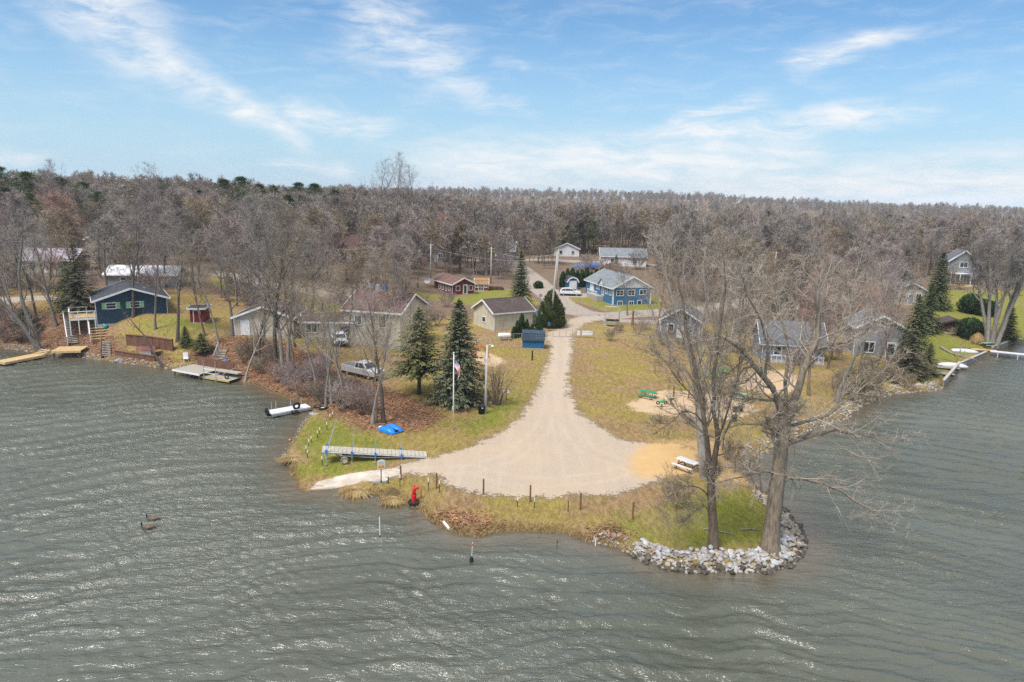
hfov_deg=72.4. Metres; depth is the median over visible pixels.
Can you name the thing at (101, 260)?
bare shrub
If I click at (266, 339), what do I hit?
bare shrub
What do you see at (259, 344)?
bare tree
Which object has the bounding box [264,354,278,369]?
bare shrub
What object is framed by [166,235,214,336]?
bare tree
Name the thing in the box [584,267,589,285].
cedar hedge
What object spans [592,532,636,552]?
shore pebbles
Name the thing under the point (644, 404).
play area sand
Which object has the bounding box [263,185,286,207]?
pine tree
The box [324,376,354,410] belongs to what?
bare shrub
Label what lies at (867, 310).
bare tree
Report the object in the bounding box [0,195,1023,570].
ground
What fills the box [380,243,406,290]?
bare tree
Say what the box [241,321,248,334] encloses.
door
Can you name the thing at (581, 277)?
cedar hedge
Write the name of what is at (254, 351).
bare tree
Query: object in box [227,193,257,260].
bare tree
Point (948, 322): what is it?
brown shed
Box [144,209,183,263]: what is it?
bare tree
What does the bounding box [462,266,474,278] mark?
bare shrub
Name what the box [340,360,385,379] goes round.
pickup truck
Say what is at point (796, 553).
riprap
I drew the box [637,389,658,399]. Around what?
picnic table
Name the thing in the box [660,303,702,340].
slate blue house
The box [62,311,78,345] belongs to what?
bank stairs
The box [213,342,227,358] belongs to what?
garden steps
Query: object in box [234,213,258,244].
bare tree
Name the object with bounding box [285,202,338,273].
bare tree
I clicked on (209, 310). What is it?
bare tree
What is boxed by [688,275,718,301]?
bare shrub
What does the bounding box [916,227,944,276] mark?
bare tree
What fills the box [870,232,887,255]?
bare tree
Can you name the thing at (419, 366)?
pine tree
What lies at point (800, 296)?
bare tree
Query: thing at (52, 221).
bare tree
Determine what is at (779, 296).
bare shrub
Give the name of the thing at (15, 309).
bare shrub
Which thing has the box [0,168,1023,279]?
woodland
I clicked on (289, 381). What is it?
bare shrub
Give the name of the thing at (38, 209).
bare tree
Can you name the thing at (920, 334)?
spruce tree
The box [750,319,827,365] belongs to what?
dark roof house
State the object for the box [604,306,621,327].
boat lift
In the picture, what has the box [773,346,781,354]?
window
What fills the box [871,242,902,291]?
bare tree
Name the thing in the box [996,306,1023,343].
spruce tree
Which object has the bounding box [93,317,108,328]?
slide
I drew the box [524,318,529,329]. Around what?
arborvitae
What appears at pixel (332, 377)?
bare shrub
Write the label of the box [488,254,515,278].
bare shrub
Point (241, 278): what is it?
bare tree
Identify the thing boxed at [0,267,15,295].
bare shrub
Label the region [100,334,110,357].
shore steps
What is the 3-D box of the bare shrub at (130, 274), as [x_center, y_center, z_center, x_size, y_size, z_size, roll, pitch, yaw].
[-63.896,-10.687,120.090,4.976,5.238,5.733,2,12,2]
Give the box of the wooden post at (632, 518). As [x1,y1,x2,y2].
[631,502,633,519]
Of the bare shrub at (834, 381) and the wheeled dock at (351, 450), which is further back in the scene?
the bare shrub at (834, 381)
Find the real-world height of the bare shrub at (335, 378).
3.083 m
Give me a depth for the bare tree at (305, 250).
108.38 m
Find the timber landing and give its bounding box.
[970,348,996,351]
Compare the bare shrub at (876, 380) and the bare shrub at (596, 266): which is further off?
the bare shrub at (596, 266)
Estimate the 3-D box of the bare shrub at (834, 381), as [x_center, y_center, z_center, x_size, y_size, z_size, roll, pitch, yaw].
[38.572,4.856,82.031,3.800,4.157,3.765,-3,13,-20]
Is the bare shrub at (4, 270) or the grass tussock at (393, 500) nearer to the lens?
the grass tussock at (393, 500)
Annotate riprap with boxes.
[627,490,808,575]
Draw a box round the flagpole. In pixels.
[452,352,459,429]
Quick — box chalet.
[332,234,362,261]
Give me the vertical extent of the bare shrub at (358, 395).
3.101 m
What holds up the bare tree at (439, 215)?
on the ground
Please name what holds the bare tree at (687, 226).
on the ground
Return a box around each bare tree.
[0,189,25,240]
[0,192,34,288]
[0,206,32,264]
[0,210,15,258]
[0,217,43,322]
[0,227,51,333]
[4,203,80,326]
[10,233,58,292]
[18,208,77,284]
[24,181,44,233]
[27,195,45,234]
[31,184,49,235]
[31,189,93,244]
[34,158,85,242]
[36,207,57,247]
[46,208,89,273]
[47,180,76,196]
[62,212,83,243]
[67,188,94,247]
[71,208,84,246]
[76,184,103,206]
[78,205,116,278]
[78,214,129,285]
[79,200,103,231]
[83,179,105,201]
[90,196,129,220]
[93,186,109,199]
[97,195,144,264]
[102,209,124,261]
[102,235,151,281]
[110,194,174,317]
[112,208,169,275]
[123,189,179,290]
[129,162,172,209]
[132,225,180,329]
[137,184,174,225]
[139,189,154,228]
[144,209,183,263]
[146,216,184,286]
[149,200,174,264]
[150,191,184,260]
[152,187,205,264]
[154,181,201,262]
[156,206,208,293]
[160,221,219,341]
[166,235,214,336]
[168,193,238,287]
[175,190,198,252]
[178,239,232,342]
[190,204,219,260]
[192,186,232,238]
[198,207,256,305]
[198,222,266,336]
[199,221,239,297]
[203,194,239,266]
[222,201,297,296]
[222,222,262,291]
[225,199,241,224]
[226,187,333,373]
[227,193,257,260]
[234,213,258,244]
[236,200,332,365]
[236,211,267,249]
[236,241,261,294]
[239,199,341,364]
[239,238,289,340]
[243,277,289,369]
[243,289,293,381]
[245,191,294,248]
[247,236,303,347]
[252,240,279,284]
[254,240,315,379]
[257,260,333,390]
[271,207,301,273]
[273,224,340,312]
[283,265,366,408]
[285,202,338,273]
[290,276,364,404]
[295,195,332,257]
[298,216,344,312]
[299,194,338,265]
[299,202,344,282]
[300,255,353,348]
[301,279,366,407]
[324,194,351,225]
[326,191,350,229]
[326,208,347,258]
[326,213,350,261]
[328,247,373,346]
[337,247,377,289]
[338,275,410,422]
[339,194,352,232]
[342,287,420,423]
[349,210,394,281]
[349,304,402,422]
[354,214,390,264]
[356,160,399,200]
[358,249,391,289]
[360,222,400,283]
[362,242,410,306]
[373,151,417,213]
[377,217,407,277]
[379,239,415,291]
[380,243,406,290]
[383,223,409,253]
[384,261,417,340]
[387,248,416,288]
[388,210,407,259]
[396,164,435,211]
[399,233,421,289]
[400,222,420,274]
[405,229,434,287]
[435,211,451,252]
[464,225,473,266]
[468,186,487,204]
[474,223,493,261]
[480,229,499,270]
[526,233,534,261]
[533,225,554,265]
[613,260,634,314]
[642,250,686,335]
[648,256,693,333]
[649,215,694,289]
[664,221,701,285]
[671,259,706,335]
[680,222,719,294]
[690,229,737,322]
[691,249,721,283]
[698,258,748,340]
[706,237,768,330]
[707,225,740,279]
[718,254,772,335]
[722,262,778,381]
[735,231,769,291]
[740,233,765,288]
[743,245,794,315]
[750,266,793,369]
[751,250,777,307]
[759,257,789,318]
[767,243,790,266]
[768,283,794,319]
[770,252,835,319]
[773,246,818,316]
[781,226,804,251]
[785,223,844,320]
[785,262,851,395]
[797,276,812,317]
[799,269,846,369]
[805,225,846,321]
[811,262,874,368]
[812,259,849,317]
[814,215,827,225]
[814,238,848,276]
[818,226,852,272]
[822,220,864,272]
[822,227,842,254]
[823,275,855,331]
[825,255,855,308]
[829,243,881,326]
[833,219,903,314]
[834,258,915,402]
[848,280,887,360]
[857,218,870,227]
[862,236,905,307]
[866,277,914,364]
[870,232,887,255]
[870,247,906,318]
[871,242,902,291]
[871,258,928,321]
[872,281,919,365]
[877,229,905,277]
[895,235,920,276]
[898,239,925,271]
[904,225,916,237]
[906,230,918,267]
[908,236,930,270]
[914,226,931,270]
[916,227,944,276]
[917,229,945,274]
[929,226,955,268]
[969,242,987,259]
[972,231,990,256]
[975,230,1011,274]
[984,224,1015,246]
[987,227,1012,272]
[988,220,1009,232]
[1004,223,1023,252]
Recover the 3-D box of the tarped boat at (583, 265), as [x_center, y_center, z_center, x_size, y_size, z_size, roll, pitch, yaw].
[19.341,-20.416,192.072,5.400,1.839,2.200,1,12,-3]
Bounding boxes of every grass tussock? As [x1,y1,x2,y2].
[270,455,308,464]
[336,486,372,502]
[378,495,407,507]
[969,332,984,345]
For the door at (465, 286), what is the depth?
147.32 m
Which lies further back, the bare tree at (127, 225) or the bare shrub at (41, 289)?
the bare tree at (127, 225)
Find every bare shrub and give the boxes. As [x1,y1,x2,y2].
[0,260,30,286]
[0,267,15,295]
[0,303,19,322]
[0,318,13,330]
[0,319,10,338]
[0,330,10,342]
[3,311,20,327]
[7,322,41,342]
[8,309,40,327]
[17,324,42,342]
[24,271,45,286]
[31,270,61,301]
[36,251,64,276]
[62,240,96,269]
[78,263,104,290]
[86,243,114,271]
[110,248,129,264]
[113,248,130,263]
[122,266,151,282]
[136,264,172,287]
[139,276,162,288]
[144,253,169,264]
[191,231,208,259]
[216,283,233,300]
[224,267,249,292]
[226,270,256,301]
[234,341,255,363]
[236,337,257,358]
[237,280,266,307]
[238,290,256,306]
[241,281,255,304]
[248,329,269,348]
[248,352,269,373]
[254,337,278,355]
[255,333,272,347]
[256,351,272,364]
[263,362,279,375]
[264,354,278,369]
[265,365,284,381]
[267,346,278,356]
[272,356,299,383]
[278,371,302,390]
[286,365,301,380]
[290,374,312,396]
[295,359,325,386]
[298,366,312,384]
[303,359,336,382]
[303,368,325,385]
[305,352,329,372]
[305,377,326,401]
[308,352,328,373]
[311,379,334,398]
[311,385,332,400]
[312,385,330,403]
[315,243,335,259]
[318,372,344,383]
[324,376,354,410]
[330,369,348,386]
[331,376,350,402]
[333,283,353,313]
[337,254,360,279]
[340,387,374,414]
[342,379,371,407]
[343,375,366,389]
[344,374,365,391]
[345,379,379,413]
[353,270,367,287]
[402,253,427,272]
[422,296,435,314]
[425,311,437,325]
[428,307,446,325]
[438,288,456,306]
[440,250,463,267]
[441,259,453,273]
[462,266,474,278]
[475,260,489,275]
[476,253,494,270]
[478,252,500,271]
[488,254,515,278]
[495,250,517,271]
[574,261,590,272]
[580,250,596,266]
[595,256,613,267]
[595,262,611,268]
[598,262,619,270]
[603,327,617,340]
[608,257,624,269]
[614,323,623,333]
[617,265,633,275]
[625,247,649,269]
[630,319,645,335]
[641,318,651,328]
[650,257,674,277]
[655,326,671,344]
[660,478,682,499]
[661,482,696,508]
[674,274,696,295]
[676,261,697,279]
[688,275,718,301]
[719,439,740,459]
[729,309,751,324]
[764,288,790,308]
[789,342,813,365]
[803,291,826,313]
[805,301,838,327]
[827,373,857,397]
[828,336,845,359]
[831,365,853,389]
[836,290,868,311]
[839,355,871,379]
[840,369,868,394]
[848,388,865,400]
[853,267,872,285]
[853,375,877,399]
[854,367,884,394]
[858,360,882,381]
[859,349,884,369]
[859,357,879,375]
[866,364,887,391]
[880,359,903,381]
[884,350,906,371]
[887,372,902,383]
[900,347,927,364]
[900,374,915,388]
[902,370,914,383]
[908,270,927,286]
[908,359,938,378]
[932,260,963,280]
[948,327,958,335]
[952,276,965,289]
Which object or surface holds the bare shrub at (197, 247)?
on the ground
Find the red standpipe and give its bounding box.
[411,485,418,501]
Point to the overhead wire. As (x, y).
(495, 259)
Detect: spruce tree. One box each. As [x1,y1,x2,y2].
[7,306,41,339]
[177,326,195,346]
[188,333,215,354]
[423,298,492,410]
[509,252,534,305]
[890,295,935,364]
[909,281,944,334]
[919,252,954,311]
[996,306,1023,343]
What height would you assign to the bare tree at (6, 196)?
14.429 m
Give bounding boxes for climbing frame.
[473,345,488,354]
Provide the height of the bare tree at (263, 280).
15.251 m
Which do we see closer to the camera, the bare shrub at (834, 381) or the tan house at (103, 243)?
the bare shrub at (834, 381)
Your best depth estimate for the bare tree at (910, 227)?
215.35 m
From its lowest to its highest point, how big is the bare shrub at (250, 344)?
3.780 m
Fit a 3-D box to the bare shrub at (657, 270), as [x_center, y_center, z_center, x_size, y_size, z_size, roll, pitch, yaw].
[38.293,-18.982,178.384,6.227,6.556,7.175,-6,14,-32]
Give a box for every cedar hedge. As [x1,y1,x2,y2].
[558,271,565,286]
[570,267,576,277]
[577,269,585,286]
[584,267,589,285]
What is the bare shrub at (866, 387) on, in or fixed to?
on the ground
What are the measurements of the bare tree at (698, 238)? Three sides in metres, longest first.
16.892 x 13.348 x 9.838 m
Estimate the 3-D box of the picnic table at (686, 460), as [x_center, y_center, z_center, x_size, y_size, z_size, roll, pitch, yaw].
[14.770,10.466,59.024,1.911,0.842,1.932,-9,16,-41]
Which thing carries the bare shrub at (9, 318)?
on the ground
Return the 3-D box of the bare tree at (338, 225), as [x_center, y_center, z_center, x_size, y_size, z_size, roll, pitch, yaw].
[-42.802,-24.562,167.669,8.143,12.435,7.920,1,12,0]
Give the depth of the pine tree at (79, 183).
189.61 m
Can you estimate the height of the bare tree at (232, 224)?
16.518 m
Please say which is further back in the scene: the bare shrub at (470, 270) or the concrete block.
the bare shrub at (470, 270)
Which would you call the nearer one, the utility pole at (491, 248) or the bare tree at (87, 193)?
the utility pole at (491, 248)
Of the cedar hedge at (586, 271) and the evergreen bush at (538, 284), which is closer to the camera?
the evergreen bush at (538, 284)
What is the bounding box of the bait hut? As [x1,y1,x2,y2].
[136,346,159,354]
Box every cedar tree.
[47,258,87,310]
[48,237,98,315]
[891,334,934,380]
[919,342,944,377]
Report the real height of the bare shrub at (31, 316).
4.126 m
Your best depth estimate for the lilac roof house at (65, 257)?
139.22 m
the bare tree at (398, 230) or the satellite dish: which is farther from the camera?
the bare tree at (398, 230)
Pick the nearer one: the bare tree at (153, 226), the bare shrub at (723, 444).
the bare shrub at (723, 444)
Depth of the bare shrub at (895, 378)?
89.46 m
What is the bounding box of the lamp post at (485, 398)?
[484,345,493,413]
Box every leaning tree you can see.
[0,211,52,352]
[113,302,173,367]
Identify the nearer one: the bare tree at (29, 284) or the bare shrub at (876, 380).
the bare shrub at (876, 380)
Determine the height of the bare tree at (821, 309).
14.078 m
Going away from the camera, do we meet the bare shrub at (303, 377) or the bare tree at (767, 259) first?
the bare shrub at (303, 377)
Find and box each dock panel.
[932,372,954,377]
[934,365,959,371]
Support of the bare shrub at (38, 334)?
on the ground
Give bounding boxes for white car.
[331,331,347,344]
[559,287,580,295]
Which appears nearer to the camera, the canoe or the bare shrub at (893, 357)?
the bare shrub at (893, 357)
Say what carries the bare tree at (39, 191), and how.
on the ground
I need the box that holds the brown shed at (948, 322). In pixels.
[933,315,959,333]
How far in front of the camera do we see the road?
140.12 m
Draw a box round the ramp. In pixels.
[311,468,399,489]
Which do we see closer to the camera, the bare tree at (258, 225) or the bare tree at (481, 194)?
the bare tree at (258, 225)
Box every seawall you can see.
[942,361,960,386]
[960,351,987,367]
[991,339,1023,349]
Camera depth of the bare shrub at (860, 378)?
83.32 m
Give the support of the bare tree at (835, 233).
on the ground
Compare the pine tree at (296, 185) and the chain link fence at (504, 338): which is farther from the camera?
the pine tree at (296, 185)
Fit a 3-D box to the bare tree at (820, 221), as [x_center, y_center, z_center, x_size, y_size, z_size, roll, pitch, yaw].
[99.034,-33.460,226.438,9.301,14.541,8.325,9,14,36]
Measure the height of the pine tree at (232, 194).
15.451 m
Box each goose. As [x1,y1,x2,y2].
[138,521,155,529]
[143,513,159,520]
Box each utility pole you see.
[430,244,433,277]
[488,247,494,283]
[552,252,561,306]
[555,249,561,288]
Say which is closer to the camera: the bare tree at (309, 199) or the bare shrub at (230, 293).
the bare shrub at (230, 293)
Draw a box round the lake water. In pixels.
[0,343,1023,681]
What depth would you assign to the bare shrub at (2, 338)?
101.16 m
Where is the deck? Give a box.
[68,306,96,334]
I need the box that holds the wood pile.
[489,286,503,289]
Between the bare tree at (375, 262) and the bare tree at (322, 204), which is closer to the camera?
the bare tree at (375, 262)
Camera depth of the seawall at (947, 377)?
94.35 m
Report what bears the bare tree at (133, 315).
on the ground
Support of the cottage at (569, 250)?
on the ground
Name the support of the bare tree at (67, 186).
on the ground
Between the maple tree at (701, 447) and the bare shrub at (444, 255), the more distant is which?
the bare shrub at (444, 255)
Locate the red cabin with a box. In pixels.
[432,272,476,294]
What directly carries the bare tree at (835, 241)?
on the ground
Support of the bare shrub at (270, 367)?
on the ground
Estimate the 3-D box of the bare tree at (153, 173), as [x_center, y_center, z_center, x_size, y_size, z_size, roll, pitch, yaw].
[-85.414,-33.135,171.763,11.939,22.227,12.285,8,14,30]
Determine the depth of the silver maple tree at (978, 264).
114.61 m
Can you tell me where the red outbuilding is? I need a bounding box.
[186,304,211,323]
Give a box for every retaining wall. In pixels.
[114,350,155,361]
[125,334,173,351]
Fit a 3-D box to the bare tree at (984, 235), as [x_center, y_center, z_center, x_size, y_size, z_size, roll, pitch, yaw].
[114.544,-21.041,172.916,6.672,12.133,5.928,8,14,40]
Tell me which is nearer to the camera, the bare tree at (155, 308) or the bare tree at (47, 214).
the bare tree at (155, 308)
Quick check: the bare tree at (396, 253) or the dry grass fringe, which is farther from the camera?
the bare tree at (396, 253)
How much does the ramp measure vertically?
0.714 m
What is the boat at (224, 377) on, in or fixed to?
on the lake water
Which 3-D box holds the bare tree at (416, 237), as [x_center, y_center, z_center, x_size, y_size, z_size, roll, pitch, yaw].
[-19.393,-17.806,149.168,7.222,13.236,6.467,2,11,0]
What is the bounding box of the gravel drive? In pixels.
[392,315,666,496]
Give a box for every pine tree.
[0,166,29,186]
[0,187,30,222]
[2,171,44,227]
[17,192,46,233]
[38,176,82,195]
[71,181,102,235]
[84,191,105,227]
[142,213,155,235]
[155,183,174,192]
[190,189,203,208]
[204,178,239,198]
[220,175,254,197]
[221,189,241,207]
[251,183,267,194]
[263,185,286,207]
[283,194,297,208]
[287,182,314,199]
[304,183,327,198]
[325,189,345,203]
[384,306,446,394]
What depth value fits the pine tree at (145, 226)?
170.71 m
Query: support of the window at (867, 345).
in the grey gabled house at (890, 345)
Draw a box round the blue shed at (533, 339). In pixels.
[522,329,544,348]
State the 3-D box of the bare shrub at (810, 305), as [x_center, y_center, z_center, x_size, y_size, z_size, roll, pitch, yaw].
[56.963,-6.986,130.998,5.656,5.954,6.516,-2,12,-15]
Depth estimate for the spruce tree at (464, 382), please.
73.94 m
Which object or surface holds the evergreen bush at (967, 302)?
on the ground
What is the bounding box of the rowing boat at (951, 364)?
[938,362,967,367]
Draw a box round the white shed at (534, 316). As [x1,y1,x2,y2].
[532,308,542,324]
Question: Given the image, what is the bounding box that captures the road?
[0,259,811,323]
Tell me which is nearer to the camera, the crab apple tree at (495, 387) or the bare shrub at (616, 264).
the crab apple tree at (495, 387)
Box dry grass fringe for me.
[288,464,634,552]
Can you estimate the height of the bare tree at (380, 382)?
14.158 m
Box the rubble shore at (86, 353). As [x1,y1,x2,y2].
[2,344,185,368]
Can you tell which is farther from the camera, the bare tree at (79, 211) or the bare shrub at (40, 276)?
the bare tree at (79, 211)
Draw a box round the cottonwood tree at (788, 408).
[690,231,931,557]
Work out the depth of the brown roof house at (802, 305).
139.55 m
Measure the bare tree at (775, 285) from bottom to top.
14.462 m
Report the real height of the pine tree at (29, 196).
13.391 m
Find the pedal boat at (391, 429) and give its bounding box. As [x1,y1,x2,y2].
[377,424,402,434]
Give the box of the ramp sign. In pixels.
[377,459,384,481]
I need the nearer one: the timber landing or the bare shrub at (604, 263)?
the timber landing
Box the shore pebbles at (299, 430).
[282,411,312,454]
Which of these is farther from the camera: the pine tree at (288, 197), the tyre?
the pine tree at (288, 197)
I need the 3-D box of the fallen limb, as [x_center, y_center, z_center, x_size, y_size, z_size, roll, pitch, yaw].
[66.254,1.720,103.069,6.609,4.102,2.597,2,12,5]
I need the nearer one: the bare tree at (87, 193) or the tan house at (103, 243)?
the tan house at (103, 243)
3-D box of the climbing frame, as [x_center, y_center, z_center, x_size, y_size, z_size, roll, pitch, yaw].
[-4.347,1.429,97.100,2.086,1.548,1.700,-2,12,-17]
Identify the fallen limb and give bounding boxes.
[939,342,980,363]
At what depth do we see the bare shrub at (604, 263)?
180.08 m
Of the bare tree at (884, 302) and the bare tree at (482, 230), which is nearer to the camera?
the bare tree at (884, 302)
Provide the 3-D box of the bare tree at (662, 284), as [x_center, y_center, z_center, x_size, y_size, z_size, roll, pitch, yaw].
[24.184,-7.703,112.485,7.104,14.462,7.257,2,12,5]
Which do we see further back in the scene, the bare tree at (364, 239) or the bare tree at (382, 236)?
the bare tree at (364, 239)
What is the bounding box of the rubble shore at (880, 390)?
[726,380,942,471]
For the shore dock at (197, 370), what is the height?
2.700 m
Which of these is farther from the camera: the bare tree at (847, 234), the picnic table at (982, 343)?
the bare tree at (847, 234)
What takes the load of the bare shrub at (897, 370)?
on the ground
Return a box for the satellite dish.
[424,277,430,285]
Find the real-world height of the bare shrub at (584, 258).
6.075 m
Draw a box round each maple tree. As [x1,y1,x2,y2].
[616,199,769,479]
[625,205,786,549]
[956,230,1023,348]
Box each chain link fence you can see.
[478,333,521,344]
[576,330,706,348]
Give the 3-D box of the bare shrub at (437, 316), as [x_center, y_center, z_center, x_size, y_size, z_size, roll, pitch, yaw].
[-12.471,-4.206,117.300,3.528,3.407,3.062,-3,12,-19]
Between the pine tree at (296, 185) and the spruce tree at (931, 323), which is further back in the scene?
the pine tree at (296, 185)
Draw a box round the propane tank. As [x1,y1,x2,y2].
[498,332,510,340]
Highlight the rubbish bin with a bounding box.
[477,404,484,414]
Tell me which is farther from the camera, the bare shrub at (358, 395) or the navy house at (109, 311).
the navy house at (109, 311)
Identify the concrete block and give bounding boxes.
[372,480,380,484]
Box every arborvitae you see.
[511,326,516,338]
[515,320,519,337]
[519,313,524,336]
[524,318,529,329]
[534,289,567,328]
[534,313,542,329]
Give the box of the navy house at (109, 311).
[89,279,170,331]
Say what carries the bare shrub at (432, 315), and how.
on the ground
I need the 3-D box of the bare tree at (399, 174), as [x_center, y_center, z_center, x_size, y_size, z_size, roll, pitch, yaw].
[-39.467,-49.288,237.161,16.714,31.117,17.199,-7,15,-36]
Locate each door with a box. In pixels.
[194,311,199,321]
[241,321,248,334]
[463,285,466,293]
[570,281,575,288]
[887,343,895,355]
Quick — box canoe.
[952,348,978,352]
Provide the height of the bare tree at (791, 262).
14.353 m
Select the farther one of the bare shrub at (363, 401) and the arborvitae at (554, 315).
the arborvitae at (554, 315)
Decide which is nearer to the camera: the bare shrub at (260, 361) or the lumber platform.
the bare shrub at (260, 361)
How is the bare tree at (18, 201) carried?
on the ground
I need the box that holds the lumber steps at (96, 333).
[88,320,106,341]
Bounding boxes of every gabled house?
[230,297,306,338]
[843,309,907,356]
[888,278,928,305]
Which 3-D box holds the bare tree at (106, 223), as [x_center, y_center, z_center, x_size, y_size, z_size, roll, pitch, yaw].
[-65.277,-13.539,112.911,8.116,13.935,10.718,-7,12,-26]
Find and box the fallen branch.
[739,526,762,530]
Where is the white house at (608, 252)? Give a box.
[598,247,647,266]
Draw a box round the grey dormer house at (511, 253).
[477,241,517,260]
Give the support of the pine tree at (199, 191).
on the ground
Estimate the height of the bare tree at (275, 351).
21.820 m
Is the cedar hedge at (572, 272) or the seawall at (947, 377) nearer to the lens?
the seawall at (947, 377)
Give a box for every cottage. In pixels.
[298,313,357,342]
[552,242,580,256]
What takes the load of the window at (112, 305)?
in the navy house at (109, 311)
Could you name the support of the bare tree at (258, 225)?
on the ground
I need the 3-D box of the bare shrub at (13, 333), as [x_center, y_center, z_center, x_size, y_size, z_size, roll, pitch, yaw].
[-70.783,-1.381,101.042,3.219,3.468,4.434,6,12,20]
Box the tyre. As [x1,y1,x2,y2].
[408,499,419,505]
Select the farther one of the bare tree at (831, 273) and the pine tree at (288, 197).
the pine tree at (288, 197)
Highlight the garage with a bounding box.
[471,296,535,330]
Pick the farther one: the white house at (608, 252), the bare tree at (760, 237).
the white house at (608, 252)
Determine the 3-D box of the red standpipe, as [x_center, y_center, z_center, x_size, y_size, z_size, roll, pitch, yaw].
[-7.273,11.541,52.582,0.584,1.550,0.390,1,12,0]
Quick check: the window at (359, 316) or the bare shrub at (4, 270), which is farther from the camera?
the bare shrub at (4, 270)
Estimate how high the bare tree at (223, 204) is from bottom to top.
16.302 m
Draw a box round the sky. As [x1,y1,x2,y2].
[0,0,1023,216]
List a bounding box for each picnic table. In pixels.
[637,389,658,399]
[671,456,698,473]
[979,342,996,347]
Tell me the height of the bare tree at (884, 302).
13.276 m
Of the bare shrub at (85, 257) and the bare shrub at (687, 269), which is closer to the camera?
the bare shrub at (85, 257)
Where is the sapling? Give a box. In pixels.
[740,435,772,493]
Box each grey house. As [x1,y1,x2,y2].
[421,240,445,264]
[941,248,977,286]
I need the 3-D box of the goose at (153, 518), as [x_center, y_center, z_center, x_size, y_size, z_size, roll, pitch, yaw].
[-25.377,12.399,49.295,1.138,0.723,0.431,-1,12,-11]
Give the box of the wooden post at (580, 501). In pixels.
[579,493,581,509]
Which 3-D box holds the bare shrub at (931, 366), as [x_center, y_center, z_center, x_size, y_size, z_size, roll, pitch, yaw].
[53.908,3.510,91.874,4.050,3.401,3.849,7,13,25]
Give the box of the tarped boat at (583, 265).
[573,263,591,268]
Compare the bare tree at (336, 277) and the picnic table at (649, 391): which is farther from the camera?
the bare tree at (336, 277)
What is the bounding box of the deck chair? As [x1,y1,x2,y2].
[183,352,188,360]
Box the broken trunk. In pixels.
[631,309,636,325]
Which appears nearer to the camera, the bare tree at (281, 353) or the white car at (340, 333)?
the bare tree at (281, 353)
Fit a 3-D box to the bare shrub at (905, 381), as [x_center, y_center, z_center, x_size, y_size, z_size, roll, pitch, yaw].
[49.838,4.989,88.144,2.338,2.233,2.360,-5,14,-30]
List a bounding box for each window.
[105,302,116,308]
[129,301,140,307]
[305,324,317,332]
[354,315,361,324]
[378,316,386,327]
[478,285,483,290]
[616,290,623,295]
[628,290,634,295]
[639,289,646,294]
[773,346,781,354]
[864,341,874,352]
[959,262,967,267]
[963,275,969,282]
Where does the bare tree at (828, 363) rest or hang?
on the ground
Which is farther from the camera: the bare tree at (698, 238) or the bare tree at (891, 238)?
the bare tree at (891, 238)
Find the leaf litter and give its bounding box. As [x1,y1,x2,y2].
[0,302,640,544]
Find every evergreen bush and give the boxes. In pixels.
[533,280,543,287]
[953,316,984,337]
[955,292,979,312]
[972,298,998,315]
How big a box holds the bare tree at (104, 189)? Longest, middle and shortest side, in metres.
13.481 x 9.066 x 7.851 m
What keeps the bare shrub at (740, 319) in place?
on the ground
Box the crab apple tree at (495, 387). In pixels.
[478,357,520,404]
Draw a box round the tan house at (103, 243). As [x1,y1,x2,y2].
[83,229,132,262]
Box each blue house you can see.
[584,268,653,305]
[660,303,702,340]
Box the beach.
[630,439,748,483]
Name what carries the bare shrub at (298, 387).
on the ground
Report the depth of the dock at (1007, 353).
109.46 m
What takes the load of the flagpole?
on the ground
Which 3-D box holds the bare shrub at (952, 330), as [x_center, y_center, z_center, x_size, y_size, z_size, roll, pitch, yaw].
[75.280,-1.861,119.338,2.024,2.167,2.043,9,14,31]
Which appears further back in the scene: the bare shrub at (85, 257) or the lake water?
the bare shrub at (85, 257)
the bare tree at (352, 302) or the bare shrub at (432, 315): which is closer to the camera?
the bare tree at (352, 302)
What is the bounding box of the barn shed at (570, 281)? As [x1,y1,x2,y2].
[564,275,578,288]
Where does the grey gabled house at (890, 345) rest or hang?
on the ground
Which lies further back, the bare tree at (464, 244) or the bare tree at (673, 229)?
the bare tree at (464, 244)
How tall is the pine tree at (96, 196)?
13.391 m
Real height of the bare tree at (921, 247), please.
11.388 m
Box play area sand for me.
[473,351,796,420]
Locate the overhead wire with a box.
[438,249,544,260]
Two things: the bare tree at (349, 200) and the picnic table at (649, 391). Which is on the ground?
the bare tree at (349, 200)
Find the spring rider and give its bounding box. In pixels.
[656,398,666,406]
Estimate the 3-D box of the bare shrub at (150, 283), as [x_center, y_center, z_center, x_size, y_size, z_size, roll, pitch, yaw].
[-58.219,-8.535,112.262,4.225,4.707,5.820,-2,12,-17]
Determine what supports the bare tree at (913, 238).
on the ground
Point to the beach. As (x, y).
(647, 459)
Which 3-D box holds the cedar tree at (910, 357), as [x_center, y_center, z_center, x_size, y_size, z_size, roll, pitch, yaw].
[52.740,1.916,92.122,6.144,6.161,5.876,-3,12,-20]
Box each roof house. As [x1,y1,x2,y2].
[20,247,89,272]
[101,265,190,286]
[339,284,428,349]
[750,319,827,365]
[763,285,813,309]
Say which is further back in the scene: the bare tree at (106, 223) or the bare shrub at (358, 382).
the bare tree at (106, 223)
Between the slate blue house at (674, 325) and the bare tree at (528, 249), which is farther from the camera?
the bare tree at (528, 249)
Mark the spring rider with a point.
(659, 401)
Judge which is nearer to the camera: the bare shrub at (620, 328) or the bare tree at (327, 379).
the bare tree at (327, 379)
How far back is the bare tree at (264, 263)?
117.44 m
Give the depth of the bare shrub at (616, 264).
177.12 m
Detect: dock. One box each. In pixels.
[0,349,50,365]
[172,356,234,378]
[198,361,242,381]
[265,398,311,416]
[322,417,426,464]
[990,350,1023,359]
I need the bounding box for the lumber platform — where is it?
[51,346,87,358]

